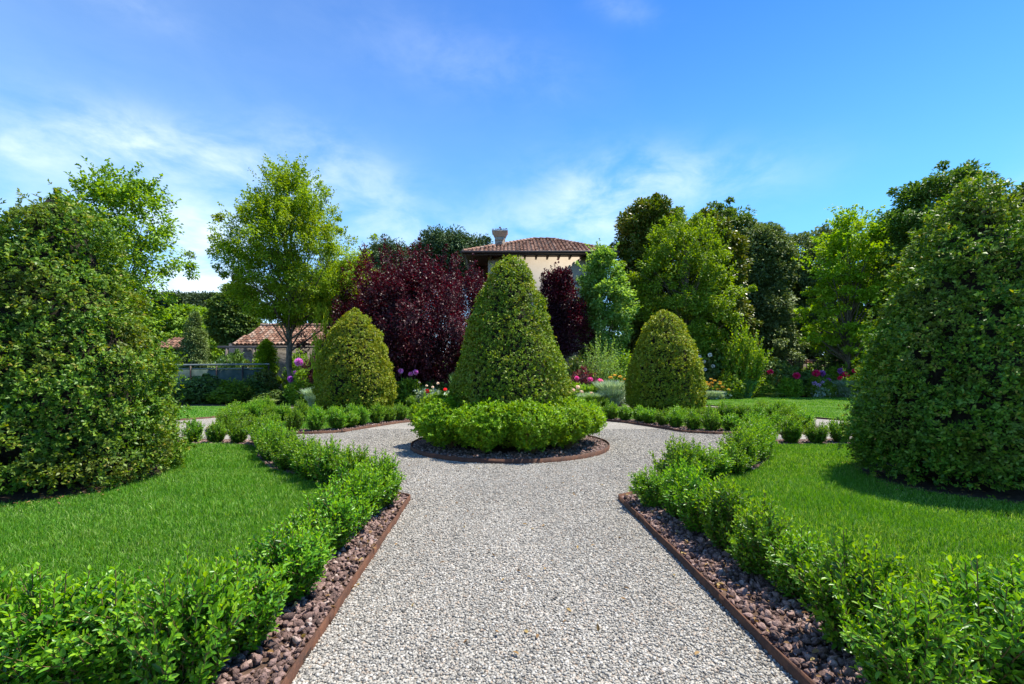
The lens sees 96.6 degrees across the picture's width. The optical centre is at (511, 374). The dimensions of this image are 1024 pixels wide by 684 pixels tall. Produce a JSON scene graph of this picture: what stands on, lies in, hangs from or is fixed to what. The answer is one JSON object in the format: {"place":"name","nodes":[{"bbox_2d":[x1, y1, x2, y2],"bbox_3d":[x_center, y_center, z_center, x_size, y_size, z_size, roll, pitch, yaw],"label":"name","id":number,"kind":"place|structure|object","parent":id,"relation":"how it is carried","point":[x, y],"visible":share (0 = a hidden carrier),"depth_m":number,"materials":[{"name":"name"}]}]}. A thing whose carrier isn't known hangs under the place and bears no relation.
{"place":"outdoors","nodes":[
{"label":"outdoors","id":0,"kind":"place"},
{"bbox_2d":[0,441,324,634],"bbox_3d":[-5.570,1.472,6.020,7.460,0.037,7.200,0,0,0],"label":"lawn","id":1,"kind":"structure","parent":0,"point":[152,538],"depth_m":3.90,"materials":[{"name":"green plant"}]},
{"bbox_2d":[0,463,167,503],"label":"planting soil","id":2,"kind":"structure","parent":1,"relation":"on","point":[21,493],"depth_m":5.62,"materials":[{"name":"brown soil"}]},
{"bbox_2d":[0,178,204,496],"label":"clipped evergreen","id":3,"kind":"object","parent":2,"relation":"on","point":[75,338],"visible":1,"depth_m":5.71,"materials":[{"name":"green plant"}]},
{"bbox_2d":[137,406,284,418],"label":"lawn","id":4,"kind":"structure","parent":0,"point":[202,410],"depth_m":18.32,"materials":[{"name":"green plant"}]},
{"bbox_2d":[37,155,200,339],"bbox_3d":[-12.884,-2.728,14.813,3.920,8.484,3.643,0,0,0],"label":"deciduous tree","id":5,"kind":"object","parent":4,"relation":"on","point":[126,194],"visible":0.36,"depth_m":14.84,"materials":[{"name":"green plant"}]},
{"bbox_2d":[176,392,836,406],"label":"border soil","id":6,"kind":"structure","parent":0,"point":[213,404],"depth_m":22.27,"materials":[{"name":"brown soil"}]},
{"bbox_2d":[172,311,215,369],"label":"columnar conifer","id":7,"kind":"object","parent":6,"relation":"on","point":[195,345],"visible":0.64,"depth_m":27.64,"materials":[{"name":"green plant"}]},
{"bbox_2d":[176,373,226,403],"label":"border shrub","id":8,"kind":"object","parent":6,"relation":"on","point":[213,383],"visible":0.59,"depth_m":22.66,"materials":[{"name":"green plant"}]},
{"bbox_2d":[138,363,269,398],"bbox_3d":[-17.853,0.425,26.450,7.592,2.150,0.180,0,0,0],"label":"netting fence","id":9,"kind":"object","parent":6,"relation":"on","point":[239,375],"visible":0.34,"depth_m":26.52,"materials":[{"name":"metal"}]},
{"bbox_2d":[198,377,256,404],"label":"border shrub","id":10,"kind":"object","parent":6,"relation":"on","point":[224,386],"visible":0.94,"depth_m":22.56,"materials":[{"name":"green plant"}]},
{"bbox_2d":[217,349,249,369],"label":"border shrub","id":11,"kind":"object","parent":6,"relation":"on","point":[236,356],"visible":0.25,"depth_m":29.06,"materials":[{"name":"green plant"}]},
{"bbox_2d":[203,282,265,349],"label":"cedar","id":12,"kind":"object","parent":6,"relation":"on","point":[227,322],"visible":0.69,"depth_m":38.56,"materials":[{"name":"green plant"}]},
{"bbox_2d":[242,368,282,398],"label":"border shrub","id":13,"kind":"object","parent":6,"relation":"on","point":[264,376],"visible":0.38,"depth_m":24.76,"materials":[{"name":"green plant"}]},
{"bbox_2d":[251,338,282,384],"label":"columnar hornbeam","id":14,"kind":"object","parent":6,"relation":"on","point":[267,351],"visible":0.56,"depth_m":26.73,"materials":[{"name":"green plant"}]},
{"bbox_2d":[217,323,333,390],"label":"outbuilding","id":15,"kind":"structure","parent":6,"relation":"on","point":[248,343],"depth_m":33.80,"materials":[{"name":"brown tile"}]},
{"bbox_2d":[183,151,379,391],"bbox_3d":[-11.882,-5.138,25.338,8.568,13.334,9.504,0,0,0],"label":"hornbeam","id":16,"kind":"object","parent":6,"relation":"on","point":[302,210],"visible":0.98,"depth_m":23.80,"materials":[{"name":"green plant"}]},
{"bbox_2d":[289,358,310,403],"bbox_3d":[-10.156,0.335,21.958,1.055,2.291,1.328,0,0,-28],"label":"allium","id":17,"kind":"object","parent":6,"relation":"on","point":[300,374],"visible":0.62,"depth_m":21.83,"materials":[{"name":"green plant"}]},
{"bbox_2d":[309,301,337,393],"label":"elder shrub","id":18,"kind":"object","parent":6,"relation":"on","point":[324,331],"visible":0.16,"depth_m":23.81,"materials":[{"name":"green plant"}]},
{"bbox_2d":[295,234,539,389],"bbox_3d":[-4.658,-2.888,25.623,13.164,8.925,11.066,0,0,34],"label":"purple plum","id":19,"kind":"object","parent":6,"relation":"on","point":[399,305],"visible":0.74,"depth_m":23.32,"materials":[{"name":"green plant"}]},
{"bbox_2d":[460,227,619,380],"bbox_3d":[2.088,-5.280,39.545,11.873,13.560,11.510,0,0,0],"label":"villa","id":20,"kind":"object","parent":6,"relation":"on","point":[540,254],"visible":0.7,"depth_m":35.20,"materials":[{"name":"paint"}]},
{"bbox_2d":[536,258,594,395],"bbox_3d":[3.042,-2.712,28.268,4.204,8.461,3.505,0,0,0],"label":"purple plum","id":21,"kind":"object","parent":6,"relation":"on","point":[557,287],"visible":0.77,"depth_m":27.39,"materials":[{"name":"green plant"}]},
{"bbox_2d":[573,331,628,390],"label":"broom shrub","id":22,"kind":"object","parent":6,"relation":"on","point":[604,373],"visible":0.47,"depth_m":23.20,"materials":[{"name":"green plant"}]},
{"bbox_2d":[569,238,642,370],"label":"deciduous tree","id":23,"kind":"object","parent":6,"relation":"on","point":[598,284],"visible":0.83,"depth_m":28.10,"materials":[{"name":"green plant"}]},
{"bbox_2d":[606,192,705,361],"bbox_3d":[11.048,-6.447,36.080,7.952,15.913,7.436,0,0,0],"label":"magnolia tree","id":24,"kind":"object","parent":6,"relation":"on","point":[633,226],"visible":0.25,"depth_m":34.40,"materials":[{"name":"green plant"}]},
{"bbox_2d":[617,205,757,373],"bbox_3d":[11.380,-4.893,31.060,8.880,12.804,7.134,0,0,0],"label":"deciduous tree","id":25,"kind":"object","parent":6,"relation":"on","point":[704,306],"visible":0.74,"depth_m":29.67,"materials":[{"name":"green plant"}]},
{"bbox_2d":[679,196,771,337],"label":"holm oak","id":26,"kind":"object","parent":6,"relation":"on","point":[741,219],"visible":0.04,"depth_m":41.09,"materials":[{"name":"green plant"}]},
{"bbox_2d":[687,206,764,350],"bbox_3d":[15.643,-5.856,36.493,6.478,14.741,7.705,0,0,0],"label":"magnolia tree","id":27,"kind":"object","parent":6,"relation":"on","point":[738,245],"visible":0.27,"depth_m":34.35,"materials":[{"name":"green plant"}]},
{"bbox_2d":[717,314,772,397],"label":"upright shrub","id":28,"kind":"object","parent":6,"relation":"on","point":[747,357],"visible":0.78,"depth_m":27.91,"materials":[{"name":"green plant"}]},
{"bbox_2d":[736,218,810,375],"bbox_3d":[20.940,-6.186,41.287,11.198,15.393,11.330,0,0,0],"label":"holm oak","id":29,"kind":"object","parent":6,"relation":"on","point":[768,244],"visible":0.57,"depth_m":38.39,"materials":[{"name":"green plant"}]},
{"bbox_2d":[759,356,809,396],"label":"border shrub","id":30,"kind":"object","parent":6,"relation":"on","point":[775,364],"visible":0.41,"depth_m":29.85,"materials":[{"name":"green plant"}]},
{"bbox_2d":[787,223,868,363],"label":"holm oak","id":31,"kind":"object","parent":6,"relation":"on","point":[804,280],"visible":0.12,"depth_m":41.66,"materials":[{"name":"green plant"}]},
{"bbox_2d":[791,204,904,371],"bbox_3d":[22.377,-4.957,29.904,6.713,12.930,6.522,0,0,-36],"label":"liquidambar","id":32,"kind":"object","parent":6,"relation":"on","point":[856,289],"visible":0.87,"depth_m":29.38,"materials":[{"name":"green plant"}]},
{"bbox_2d":[828,207,899,392],"bbox_3d":[27.319,-5.255,32.722,7.166,13.554,6.376,0,0,0],"label":"holm oak","id":33,"kind":"object","parent":6,"relation":"on","point":[885,214],"visible":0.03,"depth_m":32.83,"materials":[{"name":"green plant"}]},
{"bbox_2d":[0,0,1023,342],"label":"sky","id":34,"kind":"structure","parent":0,"point":[527,118],"materials":[{"name":"blue"}]},
{"bbox_2d":[177,406,850,683],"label":"gravel path","id":35,"kind":"structure","parent":0,"point":[609,426],"depth_m":3.19,"materials":[{"name":"grey gravel"}]},
{"bbox_2d":[4,466,398,683],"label":"planting bed","id":36,"kind":"object","parent":35,"relation":"on","point":[263,663],"visible":0.07,"depth_m":2.42,"materials":[{"name":"brown stone"}]},
{"bbox_2d":[0,559,51,630],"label":"hedge plant","id":37,"kind":"object","parent":36,"relation":"on","point":[3,585],"visible":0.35,"depth_m":2.23,"materials":[{"name":"green plant"}]},
{"bbox_2d":[0,561,143,683],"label":"hedge plant","id":38,"kind":"object","parent":36,"relation":"on","point":[45,613],"visible":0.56,"depth_m":2.03,"materials":[{"name":"green plant"}]},
{"bbox_2d":[0,562,185,683],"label":"hedge plant","id":39,"kind":"object","parent":36,"relation":"on","point":[102,660],"visible":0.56,"depth_m":1.97,"materials":[{"name":"green plant"}]},
{"bbox_2d":[114,542,255,683],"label":"hedge plant","id":40,"kind":"object","parent":36,"relation":"on","point":[176,642],"visible":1,"depth_m":2.00,"materials":[{"name":"green plant"}]},
{"bbox_2d":[178,417,204,442],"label":"hedge plant","id":41,"kind":"object","parent":36,"relation":"on","point":[195,430],"visible":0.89,"depth_m":9.70,"materials":[{"name":"green plant"}]},
{"bbox_2d":[204,417,227,442],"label":"hedge plant","id":42,"kind":"object","parent":36,"relation":"on","point":[214,433],"visible":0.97,"depth_m":9.61,"materials":[{"name":"green plant"}]},
{"bbox_2d":[177,545,292,656],"bbox_3d":[-1.464,1.194,2.417,0.557,0.561,0.531,0,0,-28],"label":"hedge plant","id":43,"kind":"object","parent":36,"relation":"on","point":[263,609],"visible":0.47,"depth_m":2.40,"materials":[{"name":"green plant"}]},
{"bbox_2d":[223,419,250,442],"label":"hedge plant","id":44,"kind":"object","parent":36,"relation":"on","point":[236,434],"visible":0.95,"depth_m":9.54,"materials":[{"name":"green plant"}]},
{"bbox_2d":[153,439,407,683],"bbox_3d":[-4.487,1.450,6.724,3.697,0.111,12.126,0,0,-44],"label":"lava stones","id":45,"kind":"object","parent":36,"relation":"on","point":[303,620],"visible":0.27,"depth_m":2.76,"materials":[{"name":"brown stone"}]},
{"bbox_2d":[261,422,300,461],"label":"hedge plant","id":46,"kind":"object","parent":36,"relation":"on","point":[273,444],"visible":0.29,"depth_m":7.23,"materials":[{"name":"green plant"}]},
{"bbox_2d":[268,435,300,470],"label":"hedge plant","id":47,"kind":"object","parent":36,"relation":"on","point":[280,461],"visible":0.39,"depth_m":6.77,"materials":[{"name":"green plant"}]},
{"bbox_2d":[239,515,335,605],"bbox_3d":[-1.451,1.200,2.928,0.574,0.585,0.547,0,0,33],"label":"hedge plant","id":48,"kind":"object","parent":36,"relation":"on","point":[308,559],"visible":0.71,"depth_m":2.90,"materials":[{"name":"green plant"}]},
{"bbox_2d":[282,430,322,474],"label":"hedge plant","id":49,"kind":"object","parent":36,"relation":"on","point":[291,448],"visible":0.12,"depth_m":6.55,"materials":[{"name":"green plant"}]},
{"bbox_2d":[260,507,345,565],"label":"hedge plant","id":50,"kind":"object","parent":36,"relation":"on","point":[299,524],"visible":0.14,"depth_m":3.33,"materials":[{"name":"green plant"}]},
{"bbox_2d":[287,437,324,480],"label":"hedge plant","id":51,"kind":"object","parent":36,"relation":"on","point":[301,471],"visible":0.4,"depth_m":6.11,"materials":[{"name":"green plant"}]},
{"bbox_2d":[299,434,355,486],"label":"hedge plant","id":52,"kind":"object","parent":36,"relation":"on","point":[321,461],"visible":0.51,"depth_m":5.81,"materials":[{"name":"green plant"}]},
{"bbox_2d":[293,475,373,551],"bbox_3d":[-1.522,1.154,3.776,0.603,0.641,0.575,0,0,33],"label":"hedge plant","id":53,"kind":"object","parent":36,"relation":"on","point":[335,513],"visible":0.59,"depth_m":3.69,"materials":[{"name":"green plant"}]},
{"bbox_2d":[315,457,382,531],"bbox_3d":[-1.506,1.125,4.218,0.545,0.730,0.568,0,0,35],"label":"hedge plant","id":54,"kind":"object","parent":36,"relation":"on","point":[360,486],"visible":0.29,"depth_m":4.19,"materials":[{"name":"green plant"}]},
{"bbox_2d":[328,440,371,481],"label":"hedge plant","id":55,"kind":"object","parent":36,"relation":"on","point":[355,458],"visible":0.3,"depth_m":5.62,"materials":[{"name":"green plant"}]},
{"bbox_2d":[347,459,401,515],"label":"hedge plant","id":56,"kind":"object","parent":36,"relation":"on","point":[385,491],"visible":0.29,"depth_m":4.67,"materials":[{"name":"green plant"}]},
{"bbox_2d":[367,448,406,506],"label":"hedge plant","id":57,"kind":"object","parent":36,"relation":"on","point":[387,466],"visible":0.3,"depth_m":5.00,"materials":[{"name":"green plant"}]},
{"bbox_2d":[202,439,410,683],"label":"steel edging","id":58,"kind":"object","parent":35,"relation":"on","point":[292,673],"visible":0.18,"depth_m":2.88,"materials":[{"name":"brown metal"}]},
{"bbox_2d":[410,435,609,463],"bbox_3d":[-0.040,1.470,9.682,4.130,0.120,4.135,0,0,0],"label":"steel edging","id":59,"kind":"object","parent":35,"relation":"on","point":[505,461],"visible":0.41,"depth_m":7.82,"materials":[{"name":"brown metal"}]},
{"bbox_2d":[411,437,608,458],"bbox_3d":[-0.040,1.485,9.680,4.100,0.070,4.100,0,0,0],"label":"round bed","id":60,"kind":"object","parent":35,"relation":"on","point":[505,449],"visible":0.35,"depth_m":8.80,"materials":[{"name":"soil"}]},
{"bbox_2d":[408,389,468,439],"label":"box shrub","id":61,"kind":"object","parent":60,"relation":"on","point":[431,396],"visible":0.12,"depth_m":9.44,"materials":[{"name":"green plant"}]},
{"bbox_2d":[411,395,484,449],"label":"box shrub","id":62,"kind":"object","parent":60,"relation":"on","point":[435,422],"visible":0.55,"depth_m":8.52,"materials":[{"name":"green plant"}]},
{"bbox_2d":[446,397,523,453],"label":"box shrub","id":63,"kind":"object","parent":60,"relation":"on","point":[475,437],"visible":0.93,"depth_m":7.98,"materials":[{"name":"green plant"}]},
{"bbox_2d":[446,254,573,449],"bbox_3d":[-0.040,-0.523,9.678,2.772,4.092,2.807,0,0,0],"label":"clipped evergreen","id":64,"kind":"object","parent":60,"relation":"on","point":[509,359],"visible":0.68,"depth_m":9.02,"materials":[{"name":"green plant"}]},
{"bbox_2d":[413,436,607,458],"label":"lava stones","id":65,"kind":"object","parent":60,"relation":"on","point":[502,456],"visible":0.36,"depth_m":8.52,"materials":[{"name":"stone"}]},
{"bbox_2d":[497,397,570,453],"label":"box shrub","id":66,"kind":"object","parent":60,"relation":"on","point":[534,439],"visible":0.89,"depth_m":7.96,"materials":[{"name":"green plant"}]},
{"bbox_2d":[540,394,603,448],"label":"box shrub","id":67,"kind":"object","parent":60,"relation":"on","point":[572,435],"visible":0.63,"depth_m":8.50,"materials":[{"name":"green plant"}]},
{"bbox_2d":[3,461,1022,683],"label":"leaf litter","id":68,"kind":"object","parent":35,"relation":"on","point":[815,650],"visible":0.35,"depth_m":3.50,"materials":[{"name":"brown plant"}]},
{"bbox_2d":[590,379,625,405],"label":"lavender clump","id":69,"kind":"object","parent":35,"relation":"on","point":[614,391],"visible":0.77,"depth_m":20.28,"materials":[{"name":"green plant"}]},
{"bbox_2d":[618,439,829,683],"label":"steel edging","id":70,"kind":"object","parent":35,"relation":"on","point":[800,676],"visible":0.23,"depth_m":2.85,"materials":[{"name":"brown metal"}]},
{"bbox_2d":[627,495,894,683],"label":"planting bed","id":71,"kind":"object","parent":35,"relation":"on","point":[752,600],"visible":0.07,"depth_m":2.78,"materials":[{"name":"brown soil"}]},
{"bbox_2d":[627,463,667,506],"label":"hedge plant","id":72,"kind":"object","parent":71,"relation":"on","point":[646,490],"visible":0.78,"depth_m":4.97,"materials":[{"name":"green plant"}]},
{"bbox_2d":[648,433,706,478],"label":"hedge plant","id":73,"kind":"object","parent":71,"relation":"on","point":[671,456],"visible":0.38,"depth_m":5.55,"materials":[{"name":"green plant"}]},
{"bbox_2d":[657,452,701,518],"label":"hedge plant","id":74,"kind":"object","parent":71,"relation":"on","point":[668,504],"visible":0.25,"depth_m":4.59,"materials":[{"name":"green plant"}]},
{"bbox_2d":[663,461,726,533],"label":"hedge plant","id":75,"kind":"object","parent":71,"relation":"on","point":[691,487],"visible":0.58,"depth_m":4.16,"materials":[{"name":"green plant"}]},
{"bbox_2d":[700,443,735,480],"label":"hedge plant","id":76,"kind":"object","parent":71,"relation":"on","point":[721,464],"visible":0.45,"depth_m":6.11,"materials":[{"name":"green plant"}]},
{"bbox_2d":[692,472,776,553],"bbox_3d":[1.809,1.143,3.757,0.510,0.682,0.536,0,0,-17],"label":"hedge plant","id":77,"kind":"object","parent":71,"relation":"on","point":[718,516],"visible":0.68,"depth_m":3.73,"materials":[{"name":"green plant"}]},
{"bbox_2d":[715,438,754,475],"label":"hedge plant","id":78,"kind":"object","parent":71,"relation":"on","point":[739,466],"visible":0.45,"depth_m":6.45,"materials":[{"name":"green plant"}]},
{"bbox_2d":[716,423,761,470],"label":"hedge plant","id":79,"kind":"object","parent":71,"relation":"on","point":[749,445],"visible":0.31,"depth_m":6.77,"materials":[{"name":"green plant"}]},
{"bbox_2d":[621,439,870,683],"bbox_3d":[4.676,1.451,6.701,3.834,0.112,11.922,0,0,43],"label":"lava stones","id":80,"kind":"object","parent":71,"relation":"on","point":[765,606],"visible":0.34,"depth_m":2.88,"materials":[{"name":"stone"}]},
{"bbox_2d":[725,489,811,577],"bbox_3d":[1.828,1.164,3.295,0.572,0.647,0.596,0,0,9],"label":"hedge plant","id":81,"kind":"object","parent":71,"relation":"on","point":[755,530],"visible":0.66,"depth_m":3.23,"materials":[{"name":"green plant"}]},
{"bbox_2d":[775,415,805,442],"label":"hedge plant","id":82,"kind":"object","parent":71,"relation":"on","point":[790,432],"visible":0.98,"depth_m":9.54,"materials":[{"name":"green plant"}]},
{"bbox_2d":[750,525,850,603],"bbox_3d":[1.893,1.224,2.953,0.530,0.499,0.556,0,0,8],"label":"hedge plant","id":83,"kind":"object","parent":71,"relation":"on","point":[786,583],"visible":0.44,"depth_m":2.95,"materials":[{"name":"green plant"}]},
{"bbox_2d":[801,418,830,443],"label":"hedge plant","id":84,"kind":"object","parent":71,"relation":"on","point":[813,433],"visible":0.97,"depth_m":9.49,"materials":[{"name":"green plant"}]},
{"bbox_2d":[779,524,922,654],"bbox_3d":[1.819,1.143,2.435,0.608,0.691,0.584,0,0,-28],"label":"hedge plant","id":85,"kind":"object","parent":71,"relation":"on","point":[831,576],"visible":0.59,"depth_m":2.41,"materials":[{"name":"green plant"}]},
{"bbox_2d":[833,570,996,683],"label":"hedge plant","id":86,"kind":"object","parent":71,"relation":"on","point":[926,648],"visible":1,"depth_m":1.94,"materials":[{"name":"green plant"}]},
{"bbox_2d":[893,551,1023,683],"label":"hedge plant","id":87,"kind":"object","parent":71,"relation":"on","point":[999,655],"visible":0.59,"depth_m":2.01,"materials":[{"name":"green plant"}]},
{"bbox_2d":[938,553,1023,640],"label":"hedge plant","id":88,"kind":"object","parent":71,"relation":"on","point":[995,592],"visible":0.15,"depth_m":2.22,"materials":[{"name":"green plant"}]},
{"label":"planting bed","id":89,"kind":"structure","parent":35,"relation":"on","visible":0},
{"bbox_2d":[305,404,328,430],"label":"hedge plant","id":90,"kind":"object","parent":89,"relation":"on","point":[315,419],"visible":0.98,"depth_m":11.70,"materials":[{"name":"green plant"}]},
{"bbox_2d":[326,406,350,428],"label":"hedge plant","id":91,"kind":"object","parent":89,"relation":"on","point":[337,419],"visible":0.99,"depth_m":11.97,"materials":[{"name":"green plant"}]},
{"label":"planting bed","id":92,"kind":"structure","parent":35,"relation":"on","visible":0},
{"bbox_2d":[698,408,724,430],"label":"hedge plant","id":93,"kind":"object","parent":92,"relation":"on","point":[712,420],"visible":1,"depth_m":11.70,"materials":[{"name":"green plant"}]},
{"bbox_2d":[695,397,880,418],"bbox_3d":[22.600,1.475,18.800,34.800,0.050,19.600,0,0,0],"label":"lawn","id":94,"kind":"structure","parent":0,"point":[716,402],"depth_m":22.72,"materials":[{"name":"green plant"}]},
{"bbox_2d":[709,370,745,398],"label":"border shrub","id":95,"kind":"object","parent":94,"relation":"on","point":[728,382],"visible":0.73,"depth_m":27.03,"materials":[{"name":"green plant"}]},
{"bbox_2d":[869,158,1022,355],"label":"holm oak","id":96,"kind":"object","parent":94,"relation":"on","point":[934,188],"visible":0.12,"depth_m":26.91,"materials":[{"name":"green plant"}]},
{"bbox_2d":[711,443,1023,637],"bbox_3d":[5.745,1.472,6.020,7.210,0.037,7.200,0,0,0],"label":"lawn","id":97,"kind":"structure","parent":0,"point":[920,530],"depth_m":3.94,"materials":[{"name":"green plant"}]},
{"bbox_2d":[857,463,1023,503],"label":"planting soil","id":98,"kind":"structure","parent":97,"relation":"on","point":[1017,494],"depth_m":5.76,"materials":[{"name":"brown soil"}]},
{"bbox_2d":[836,164,1023,501],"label":"clipped evergreen","id":99,"kind":"object","parent":98,"relation":"on","point":[951,376],"visible":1,"depth_m":5.76,"materials":[{"name":"green plant"}]},
{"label":"lawn","id":100,"kind":"structure","parent":0,"visible":0},
{"bbox_2d":[622,309,708,411],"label":"clipped evergreen","id":101,"kind":"object","parent":100,"relation":"on","point":[661,378],"visible":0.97,"depth_m":16.67,"materials":[{"name":"green plant"}]},
{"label":"lawn","id":102,"kind":"structure","parent":0,"visible":0},
{"bbox_2d":[311,307,397,412],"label":"clipped evergreen","id":103,"kind":"object","parent":102,"relation":"on","point":[352,369],"visible":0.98,"depth_m":16.72,"materials":[{"name":"green plant"}]},
{"label":"ground","id":104,"kind":"structure","parent":0,"visible":0},
{"bbox_2d":[137,303,224,362],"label":"deciduous tree","id":105,"kind":"object","parent":104,"relation":"on","point":[174,324],"visible":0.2,"depth_m":49.70,"materials":[{"name":"green plant"}]},
{"bbox_2d":[353,233,415,279],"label":"stone pine","id":106,"kind":"object","parent":104,"relation":"on","point":[374,246],"visible":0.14,"depth_m":59.50,"materials":[{"name":"green plant"}]},
{"bbox_2d":[406,223,492,370],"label":"stone pine","id":107,"kind":"object","parent":104,"relation":"on","point":[437,239],"visible":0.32,"depth_m":56.19,"materials":[{"name":"green plant"}]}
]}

